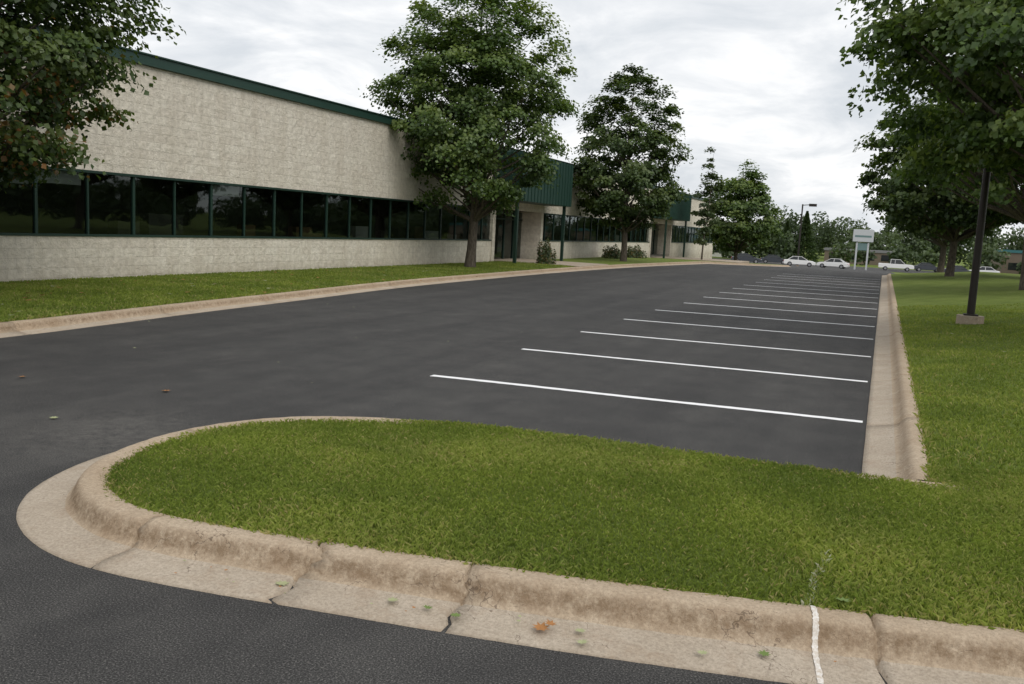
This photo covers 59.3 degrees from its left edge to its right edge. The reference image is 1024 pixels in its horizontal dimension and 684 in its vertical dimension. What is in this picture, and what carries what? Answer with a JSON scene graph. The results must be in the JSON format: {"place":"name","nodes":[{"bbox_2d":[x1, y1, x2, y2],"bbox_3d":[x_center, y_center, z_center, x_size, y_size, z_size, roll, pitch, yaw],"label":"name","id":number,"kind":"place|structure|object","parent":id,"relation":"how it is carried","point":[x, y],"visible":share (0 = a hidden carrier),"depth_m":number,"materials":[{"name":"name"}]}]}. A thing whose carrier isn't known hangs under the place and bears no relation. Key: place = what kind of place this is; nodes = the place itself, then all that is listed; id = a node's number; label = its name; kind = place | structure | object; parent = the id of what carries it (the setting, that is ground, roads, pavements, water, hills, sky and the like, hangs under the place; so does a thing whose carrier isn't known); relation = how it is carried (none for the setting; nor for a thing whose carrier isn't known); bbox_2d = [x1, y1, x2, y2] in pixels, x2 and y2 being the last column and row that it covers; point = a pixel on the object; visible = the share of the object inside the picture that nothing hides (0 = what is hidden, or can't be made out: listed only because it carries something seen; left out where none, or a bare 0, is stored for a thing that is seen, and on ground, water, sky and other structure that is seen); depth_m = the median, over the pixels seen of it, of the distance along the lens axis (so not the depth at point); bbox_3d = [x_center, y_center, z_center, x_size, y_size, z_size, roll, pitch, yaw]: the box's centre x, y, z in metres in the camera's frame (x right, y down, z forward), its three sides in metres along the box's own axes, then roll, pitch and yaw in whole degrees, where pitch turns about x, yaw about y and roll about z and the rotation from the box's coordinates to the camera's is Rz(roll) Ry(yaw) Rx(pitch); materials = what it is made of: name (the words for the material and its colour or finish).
{"place":"outdoors","nodes":[
{"label":"outdoors","id":0,"kind":"place"},
{"bbox_2d":[0,177,28,183],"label":"window blind","id":1,"kind":"object","parent":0,"point":[17,181],"depth_m":18.07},
{"bbox_2d":[37,169,80,184],"bbox_3d":[-9.567,-3.470,18.929,0.020,0.272,1.200,6,8,22],"label":"window blind","id":2,"kind":"object","parent":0,"point":[64,177],"depth_m":19.08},
{"bbox_2d":[213,185,238,196],"bbox_3d":[-7.586,-3.984,23.710,0.020,0.274,1.200,6,8,22],"label":"window blind","id":3,"kind":"object","parent":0,"point":[223,190],"depth_m":23.76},
{"bbox_2d":[0,172,664,240],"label":"interior back wall","id":4,"kind":"structure","parent":0,"point":[60,208],"depth_m":29.91,"materials":[{"name":"black"}]},
{"bbox_2d":[0,257,777,321],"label":"lawn","id":5,"kind":"structure","parent":0,"point":[100,294],"depth_m":19.01,"materials":[{"name":"green plant"}]},
{"bbox_2d":[0,0,185,192],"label":"maple tree","id":6,"kind":"object","parent":5,"relation":"on","point":[63,70],"visible":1,"depth_m":13.44,"materials":[{"name":"green plant"}]},
{"bbox_2d":[358,0,580,267],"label":"maple tree","id":7,"kind":"object","parent":5,"relation":"on","point":[467,147],"visible":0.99,"depth_m":31.11,"materials":[{"name":"green plant"}]},
{"bbox_2d":[536,237,556,263],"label":"shrub","id":8,"kind":"object","parent":5,"relation":"on","point":[545,252],"visible":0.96,"depth_m":40.12,"materials":[{"name":"green plant"}]},
{"bbox_2d":[601,243,620,258],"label":"shrub","id":9,"kind":"object","parent":5,"relation":"on","point":[611,253],"visible":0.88,"depth_m":53.22,"materials":[{"name":"green plant"}]},
{"bbox_2d":[571,63,693,261],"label":"maple tree","id":10,"kind":"object","parent":5,"relation":"on","point":[635,179],"visible":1,"depth_m":47.57,"materials":[{"name":"green plant"}]},
{"bbox_2d":[627,244,646,258],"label":"shrub","id":11,"kind":"object","parent":5,"relation":"on","point":[635,252],"visible":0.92,"depth_m":56.78,"materials":[{"name":"green plant"}]},
{"bbox_2d":[698,159,783,259],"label":"maple tree","id":12,"kind":"object","parent":5,"relation":"on","point":[742,190],"visible":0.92,"depth_m":72.02,"materials":[{"name":"green plant"}]},
{"bbox_2d":[0,264,924,683],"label":"parking lot","id":13,"kind":"structure","parent":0,"point":[96,392],"depth_m":9.19,"materials":[{"name":"asphalt"}]},
{"bbox_2d":[12,266,1005,661],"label":"fallen leaves","id":14,"kind":"object","parent":13,"relation":"on","point":[544,628],"visible":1,"depth_m":3.99,"materials":[{"name":"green plant"}]},
{"bbox_2d":[16,416,1023,683],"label":"concrete curb","id":15,"kind":"structure","parent":13,"relation":"on","point":[74,514],"depth_m":4.05,"materials":[{"name":"concrete"}]},
{"bbox_2d":[810,605,823,683],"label":"curb paint mark","id":16,"kind":"object","parent":15,"relation":"on","point":[815,654],"visible":1,"depth_m":3.82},
{"bbox_2d":[431,375,862,422],"bbox_3d":[1.274,0.587,9.641,4.657,0.001,0.136,5,8,18],"label":"parking line","id":17,"kind":"object","parent":13,"relation":"on","point":[758,410],"visible":1,"depth_m":9.55,"materials":[{"name":"paint"}]},
{"bbox_2d":[523,348,867,381],"bbox_3d":[2.351,0.304,12.264,4.676,0.001,0.135,5,8,18],"label":"parking line","id":18,"kind":"object","parent":13,"relation":"on","point":[698,365],"visible":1,"depth_m":12.20,"materials":[{"name":"paint"}]},
{"bbox_2d":[581,331,870,356],"bbox_3d":[3.408,0.026,14.843,4.696,0.001,0.136,5,8,18],"label":"parking line","id":19,"kind":"object","parent":13,"relation":"on","point":[727,344],"visible":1,"depth_m":14.80,"materials":[{"name":"paint"}]},
{"bbox_2d":[626,319,866,338],"bbox_3d":[4.487,-0.258,17.471,4.716,0.001,0.136,5,8,18],"label":"parking line","id":20,"kind":"object","parent":13,"relation":"on","point":[750,329],"visible":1,"depth_m":17.44,"materials":[{"name":"paint"}]},
{"bbox_2d":[661,310,874,326],"bbox_3d":[5.542,-0.536,20.043,4.737,0.001,0.132,5,8,18],"label":"parking line","id":21,"kind":"object","parent":13,"relation":"on","point":[768,318],"visible":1,"depth_m":19.98,"materials":[{"name":"paint"}]},
{"bbox_2d":[691,303,872,316],"bbox_3d":[6.665,-0.815,22.649,4.658,0.001,0.135,5,8,18],"label":"parking line","id":22,"kind":"object","parent":13,"relation":"on","point":[786,310],"visible":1,"depth_m":22.58,"materials":[{"name":"paint"}]},
{"bbox_2d":[710,297,868,308],"bbox_3d":[7.742,-1.098,25.273,4.678,0.001,0.134,5,8,18],"label":"parking line","id":23,"kind":"object","parent":13,"relation":"on","point":[794,303],"visible":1,"depth_m":25.26,"materials":[{"name":"paint"}]},
{"bbox_2d":[862,274,929,479],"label":"concrete curb","id":24,"kind":"structure","parent":13,"relation":"on","point":[893,445],"depth_m":9.31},
{"bbox_2d":[2,0,1023,250],"label":"sky","id":25,"kind":"structure","parent":0,"point":[765,83],"materials":[{"name":"white"}]},
{"bbox_2d":[512,201,518,262],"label":"canopy column","id":26,"kind":"structure","parent":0,"point":[515,235],"depth_m":39.08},
{"bbox_2d":[495,152,573,206],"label":"canopy body","id":27,"kind":"object","parent":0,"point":[543,186],"visible":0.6,"depth_m":42.02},
{"bbox_2d":[542,233,551,239],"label":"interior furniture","id":28,"kind":"object","parent":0,"point":[548,235],"visible":0.29,"depth_m":49.68,"materials":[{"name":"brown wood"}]},
{"bbox_2d":[494,258,607,266],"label":"walkway","id":29,"kind":"structure","parent":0,"point":[577,264],"depth_m":42.17,"materials":[{"name":"concrete"}]},
{"bbox_2d":[100,272,1023,631],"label":"lawn","id":30,"kind":"structure","parent":0,"point":[626,514],"depth_m":5.34,"materials":[{"name":"green plant"}]},
{"bbox_2d":[835,0,1023,189],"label":"maple tree","id":31,"kind":"object","parent":30,"relation":"on","point":[984,37],"visible":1,"depth_m":14.44,"materials":[{"name":"green plant"}]},
{"bbox_2d":[853,87,1023,275],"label":"maple tree","id":32,"kind":"object","parent":30,"relation":"on","point":[938,212],"visible":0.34,"depth_m":41.97,"materials":[{"name":"green plant"}]},
{"bbox_2d":[876,46,1023,289],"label":"maple tree","id":33,"kind":"object","parent":30,"relation":"on","point":[1005,199],"visible":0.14,"depth_m":28.78,"materials":[{"name":"green plant"}]},
{"bbox_2d":[956,63,1001,324],"bbox_3d":[9.748,-3.306,17.578,1.357,6.560,0.514,6,8,22],"label":"lamp post","id":34,"kind":"object","parent":30,"relation":"on","point":[970,316],"visible":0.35,"depth_m":17.88,"materials":[{"name":"metal"}]},
{"bbox_2d":[1001,175,1023,221],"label":"maple tree","id":35,"kind":"object","parent":30,"relation":"on","point":[1020,190],"depth_m":38.62,"materials":[{"name":"green plant"}]},
{"bbox_2d":[560,207,565,260],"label":"canopy column","id":36,"kind":"structure","parent":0,"point":[562,233],"depth_m":44.77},
{"bbox_2d":[663,219,667,257],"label":"canopy column","id":37,"kind":"structure","parent":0,"point":[665,233],"depth_m":65.64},
{"bbox_2d":[655,190,691,220],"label":"canopy body","id":38,"kind":"object","parent":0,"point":[684,210],"visible":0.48,"depth_m":68.64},
{"bbox_2d":[682,221,686,256],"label":"canopy column","id":39,"kind":"structure","parent":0,"point":[684,238],"depth_m":72.08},
{"bbox_2d":[650,256,748,262],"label":"walkway","id":40,"kind":"structure","parent":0,"point":[699,259],"depth_m":67.60,"materials":[{"name":"concrete"}]},
{"bbox_2d":[690,147,724,259],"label":"young tree","id":41,"kind":"object","parent":40,"relation":"on","point":[701,212],"visible":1,"depth_m":66.70,"materials":[{"name":"green plant"}]},
{"bbox_2d":[718,264,894,274],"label":"driveway","id":42,"kind":"structure","parent":0,"point":[840,270],"depth_m":72.14,"materials":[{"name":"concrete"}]},
{"bbox_2d":[0,261,789,337],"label":"concrete curb","id":43,"kind":"structure","parent":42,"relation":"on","point":[38,325],"depth_m":16.97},
{"bbox_2d":[712,258,935,272],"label":"street","id":44,"kind":"structure","parent":0,"point":[879,269],"depth_m":149.40,"materials":[{"name":"asphalt"}]},
{"bbox_2d":[731,253,761,262],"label":"parked car","id":45,"kind":"object","parent":44,"relation":"on","point":[744,257],"visible":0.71,"depth_m":141.29,"materials":[{"name":"paint"}]},
{"bbox_2d":[760,254,783,263],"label":"parked car","id":46,"kind":"object","parent":44,"relation":"on","point":[770,258],"visible":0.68,"depth_m":151.34,"materials":[{"name":"paint"}]},
{"bbox_2d":[783,256,815,266],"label":"parked car","id":47,"kind":"object","parent":44,"relation":"on","point":[799,260],"visible":1,"depth_m":135.51,"materials":[{"name":"white paint"}]},
{"bbox_2d":[796,204,816,265],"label":"street lamp","id":48,"kind":"object","parent":44,"relation":"on","point":[812,205],"visible":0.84,"depth_m":140.28,"materials":[{"name":"metal"}]},
{"bbox_2d":[816,258,849,268],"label":"parked car","id":49,"kind":"object","parent":44,"relation":"on","point":[839,263],"visible":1,"depth_m":137.40,"materials":[{"name":"white paint"}]},
{"bbox_2d":[853,229,874,269],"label":"pylon sign","id":50,"kind":"object","parent":44,"relation":"on","point":[860,235],"visible":0.92,"depth_m":138.87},
{"bbox_2d":[878,259,913,271],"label":"pickup truck","id":51,"kind":"object","parent":44,"relation":"on","point":[896,263],"visible":0.98,"depth_m":146.00,"materials":[{"name":"white paint"}]},
{"bbox_2d":[913,263,936,271],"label":"parked car","id":52,"kind":"object","parent":44,"relation":"on","point":[923,266],"visible":0.73,"depth_m":151.65,"materials":[{"name":"paint"}]},
{"bbox_2d":[944,265,970,271],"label":"parked car","id":53,"kind":"object","parent":44,"relation":"on","point":[960,269],"visible":0.22,"depth_m":133.62,"materials":[{"name":"paint"}]},
{"bbox_2d":[970,266,999,272],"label":"parked car","id":54,"kind":"object","parent":44,"relation":"on","point":[986,269],"visible":0.31,"depth_m":139.35,"materials":[{"name":"white paint"}]},
{"bbox_2d":[712,246,982,273],"bbox_3d":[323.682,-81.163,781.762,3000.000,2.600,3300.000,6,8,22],"label":"ground","id":55,"kind":"structure","parent":0,"point":[821,259],"depth_m":206.46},
{"bbox_2d":[0,235,490,281],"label":"wall","id":56,"kind":"structure","parent":55,"relation":"on","point":[30,258],"depth_m":22.71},
{"bbox_2d":[0,233,491,240],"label":"sill","id":57,"kind":"structure","parent":56,"relation":"on","point":[102,235],"depth_m":22.72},
{"bbox_2d":[31,176,37,232],"bbox_3d":[-9.734,-2.881,18.355,0.090,1.314,0.064,6,8,22],"label":"mullion","id":58,"kind":"object","parent":57,"relation":"on","point":[34,210],"visible":0.64,"depth_m":18.35},
{"bbox_2d":[84,173,88,233],"bbox_3d":[-9.239,-3.009,19.550,0.090,1.314,0.044,6,8,22],"label":"mullion","id":59,"kind":"object","parent":57,"relation":"on","point":[86,200],"visible":0.93,"depth_m":19.53},
{"bbox_2d":[130,177,134,234],"bbox_3d":[-8.743,-3.138,20.745,0.090,1.314,0.064,6,8,22],"label":"mullion","id":60,"kind":"object","parent":57,"relation":"on","point":[132,205],"visible":1,"depth_m":20.72},
{"bbox_2d":[172,181,175,234],"bbox_3d":[-8.248,-3.267,21.940,0.090,1.314,0.044,6,8,22],"label":"mullion","id":61,"kind":"object","parent":57,"relation":"on","point":[173,207],"visible":0.93,"depth_m":21.92},
{"bbox_2d":[208,184,212,235],"bbox_3d":[-7.753,-3.396,23.135,0.090,1.314,0.064,6,8,22],"label":"mullion","id":62,"kind":"object","parent":57,"relation":"on","point":[210,208],"visible":1,"depth_m":23.11},
{"bbox_2d":[241,187,245,235],"bbox_3d":[-7.258,-3.525,24.330,0.090,1.314,0.044,6,8,22],"label":"mullion","id":63,"kind":"object","parent":57,"relation":"on","point":[243,210],"visible":0.93,"depth_m":24.30},
{"bbox_2d":[43,166,462,206],"bbox_3d":[-9.408,-3.648,19.062,0.300,0.052,44.594,6,8,22],"label":"window head","id":64,"kind":"object","parent":57,"relation":"on","point":[172,179],"depth_m":23.30},
{"bbox_2d":[0,52,711,227],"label":"wall","id":65,"kind":"structure","parent":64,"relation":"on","point":[188,127],"depth_m":24.08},
{"bbox_2d":[21,23,715,202],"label":"fascia","id":66,"kind":"structure","parent":65,"relation":"on","point":[168,65],"depth_m":23.58,"materials":[{"name":"green metal"}]},
{"bbox_2d":[1,16,701,197],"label":"coping","id":67,"kind":"object","parent":66,"relation":"on","point":[270,85],"depth_m":23.95,"materials":[{"name":"green metal"}]},
{"bbox_2d":[271,190,275,236],"bbox_3d":[-6.762,-3.653,25.525,0.090,1.314,0.064,6,8,22],"label":"mullion","id":68,"kind":"object","parent":57,"relation":"on","point":[273,217],"visible":1,"depth_m":25.50},
{"bbox_2d":[299,192,302,236],"bbox_3d":[-6.267,-3.782,26.720,0.090,1.314,0.044,6,8,22],"label":"mullion","id":69,"kind":"object","parent":57,"relation":"on","point":[300,212],"visible":1,"depth_m":26.70},
{"bbox_2d":[324,194,327,236],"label":"mullion","id":70,"kind":"object","parent":57,"relation":"on","point":[325,214],"visible":0.86,"depth_m":27.89},
{"bbox_2d":[347,197,350,237],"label":"mullion","id":71,"kind":"object","parent":57,"relation":"on","point":[348,216],"visible":1,"depth_m":29.09},
{"bbox_2d":[368,198,371,237],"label":"mullion","id":72,"kind":"object","parent":57,"relation":"on","point":[370,218],"visible":1,"depth_m":30.28},
{"bbox_2d":[388,200,391,237],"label":"mullion","id":73,"kind":"object","parent":57,"relation":"on","point":[389,219],"visible":0.93,"depth_m":31.48},
{"bbox_2d":[406,202,409,237],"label":"mullion","id":74,"kind":"object","parent":57,"relation":"on","point":[407,219],"visible":0.86,"depth_m":32.67},
{"bbox_2d":[423,204,425,238],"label":"mullion","id":75,"kind":"object","parent":57,"relation":"on","point":[424,221],"visible":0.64,"depth_m":33.88},
{"bbox_2d":[438,208,441,238],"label":"mullion","id":76,"kind":"object","parent":57,"relation":"on","point":[440,223],"visible":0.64,"depth_m":35.07},
{"bbox_2d":[453,206,456,238],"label":"mullion","id":77,"kind":"object","parent":57,"relation":"on","point":[454,229],"visible":0.93,"depth_m":36.28},
{"bbox_2d":[480,218,482,238],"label":"mullion","id":78,"kind":"object","parent":57,"relation":"on","point":[481,222],"visible":0.64,"depth_m":38.67},
{"bbox_2d":[542,241,648,258],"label":"wall","id":79,"kind":"structure","parent":55,"relation":"on","point":[581,249],"depth_m":52.28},
{"bbox_2d":[542,240,636,241],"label":"sill","id":80,"kind":"structure","parent":79,"relation":"on","point":[588,241],"depth_m":52.35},
{"bbox_2d":[543,214,545,239],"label":"mullion","id":81,"kind":"object","parent":80,"relation":"on","point":[544,226],"visible":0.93,"depth_m":45.82},
{"bbox_2d":[552,215,554,239],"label":"mullion","id":82,"kind":"object","parent":80,"relation":"on","point":[553,222],"visible":0.93,"depth_m":47.01},
{"bbox_2d":[568,216,570,240],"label":"mullion","id":83,"kind":"object","parent":80,"relation":"on","point":[569,228],"visible":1,"depth_m":49.40},
{"bbox_2d":[575,217,577,240],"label":"mullion","id":84,"kind":"object","parent":80,"relation":"on","point":[576,229],"visible":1,"depth_m":50.60},
{"bbox_2d":[544,213,610,219],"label":"window head","id":85,"kind":"object","parent":80,"relation":"on","point":[569,215],"depth_m":48.91},
{"bbox_2d":[672,226,709,242],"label":"window","id":86,"kind":"structure","parent":55,"relation":"on","point":[673,238],"depth_m":91.31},
{"bbox_2d":[670,243,712,258],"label":"wall","id":87,"kind":"structure","parent":55,"relation":"on","point":[692,250],"depth_m":80.97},
{"bbox_2d":[712,242,744,256],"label":"warehouse","id":88,"kind":"structure","parent":55,"relation":"on","point":[716,254],"depth_m":196.93,"materials":[{"name":"beige concrete"}]},
{"bbox_2d":[774,221,795,258],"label":"spruce tree","id":89,"kind":"object","parent":55,"relation":"on","point":[786,227],"visible":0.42,"depth_m":180.91,"materials":[{"name":"green plant"}]},
{"bbox_2d":[788,211,819,262],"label":"spruce tree","id":90,"kind":"object","parent":55,"relation":"on","point":[807,241],"visible":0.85,"depth_m":175.43,"materials":[{"name":"green plant"}]},
{"bbox_2d":[824,250,890,264],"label":"walls","id":91,"kind":"structure","parent":55,"relation":"on","point":[874,262],"depth_m":192.46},
{"bbox_2d":[824,248,895,253],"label":"roof trim","id":92,"kind":"structure","parent":91,"relation":"on","point":[878,251],"depth_m":191.86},
{"bbox_2d":[881,255,891,261],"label":"window","id":93,"kind":"structure","parent":91,"relation":"attached to","point":[885,258],"depth_m":191.41,"materials":[{"name":"black glass"}]},
{"bbox_2d":[710,205,1023,273],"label":"distant trees","id":94,"kind":"object","parent":55,"relation":"on","point":[911,249],"visible":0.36,"depth_m":208.36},
{"bbox_2d":[877,149,1010,272],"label":"maple tree","id":95,"kind":"object","parent":55,"relation":"on","point":[943,244],"visible":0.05,"depth_m":53.93,"materials":[{"name":"green plant"}]},
{"bbox_2d":[991,249,1022,273],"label":"strip mall","id":96,"kind":"structure","parent":55,"relation":"on","point":[1014,260],"depth_m":163.22,"materials":[{"name":"brown brick"}]},
{"bbox_2d":[1008,263,1020,269],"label":"window","id":97,"kind":"structure","parent":96,"relation":"in","point":[1011,266],"depth_m":163.19,"materials":[{"name":"black glass"}]},
{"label":"interior floor","id":98,"kind":"structure","parent":0,"visible":0},
{"bbox_2d":[108,221,139,233],"bbox_3d":[-9.130,-2.178,21.179,0.300,1.318,0.664,6,8,22],"label":"interior furniture","id":99,"kind":"object","parent":98,"relation":"on","point":[118,227],"visible":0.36,"depth_m":20.86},
{"bbox_2d":[139,213,182,234],"bbox_3d":[-8.944,-2.501,22.985,0.300,1.518,1.190,6,8,22],"label":"interior furniture","id":100,"kind":"object","parent":98,"relation":"on","point":[155,224],"visible":0.29,"depth_m":22.63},
{"bbox_2d":[237,224,255,235],"bbox_3d":[-7.670,-2.715,25.944,0.300,1.314,0.454,6,8,22],"label":"interior furniture","id":101,"kind":"object","parent":98,"relation":"on","point":[250,230],"visible":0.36,"depth_m":25.74,"materials":[{"name":"brown wood"}]},
{"bbox_2d":[288,226,311,236],"bbox_3d":[-6.528,-2.879,27.666,0.300,1.313,0.787,6,8,22],"label":"interior furniture","id":102,"kind":"object","parent":98,"relation":"on","point":[294,231],"visible":0.29,"depth_m":27.30,"materials":[{"name":"brown wood"}]},
{"bbox_2d":[350,226,367,237],"bbox_3d":[-5.296,-3.279,30.942,0.300,1.395,0.816,6,8,22],"label":"interior furniture","id":103,"kind":"object","parent":98,"relation":"on","point":[358,231],"visible":0.21,"depth_m":30.64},
{"bbox_2d":[373,231,387,237],"bbox_3d":[-4.803,-3.423,32.828,0.300,1.248,0.500,6,8,22],"label":"interior furniture","id":104,"kind":"object","parent":98,"relation":"on","point":[380,234],"visible":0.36,"depth_m":32.57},
{"bbox_2d":[425,231,437,238],"bbox_3d":[-3.388,-3.885,36.758,0.300,1.303,1.190,6,8,22],"label":"interior furniture","id":105,"kind":"object","parent":98,"relation":"on","point":[431,234],"visible":0.21,"depth_m":36.54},
{"bbox_2d":[462,207,495,260],"bbox_3d":[-1.476,-4.696,39.920,1.450,2.495,0.300,6,8,22],"label":"entry reveal","id":106,"kind":"object","parent":98,"relation":"on","point":[488,227],"visible":0.21,"depth_m":39.62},
{"bbox_2d":[462,210,512,257],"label":"window glass","id":107,"kind":"object","parent":98,"relation":"on","point":[498,237],"visible":0.14,"depth_m":44.17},
{"bbox_2d":[501,211,505,258],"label":"entry post","id":108,"kind":"object","parent":98,"relation":"on","point":[503,238],"visible":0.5,"depth_m":43.30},
{"bbox_2d":[510,212,514,258],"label":"entry post","id":109,"kind":"object","parent":98,"relation":"on","point":[512,239],"visible":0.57,"depth_m":44.38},
{"bbox_2d":[517,212,543,259],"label":"entry reveal","id":110,"kind":"object","parent":98,"relation":"on","point":[530,230],"visible":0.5,"depth_m":45.24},
{"bbox_2d":[587,233,594,240],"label":"interior furniture","id":111,"kind":"object","parent":98,"relation":"on","point":[592,236],"visible":0.29,"depth_m":56.12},
{"bbox_2d":[631,224,651,257],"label":"entry reveal","id":112,"kind":"object","parent":98,"relation":"on","point":[648,233],"visible":0.29,"depth_m":66.25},
{"bbox_2d":[652,225,655,253],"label":"entry post","id":113,"kind":"object","parent":98,"relation":"on","point":[653,240],"visible":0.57,"depth_m":71.55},
{"bbox_2d":[652,224,671,255],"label":"entry reveal","id":114,"kind":"object","parent":98,"relation":"on","point":[659,241],"visible":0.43,"depth_m":72.57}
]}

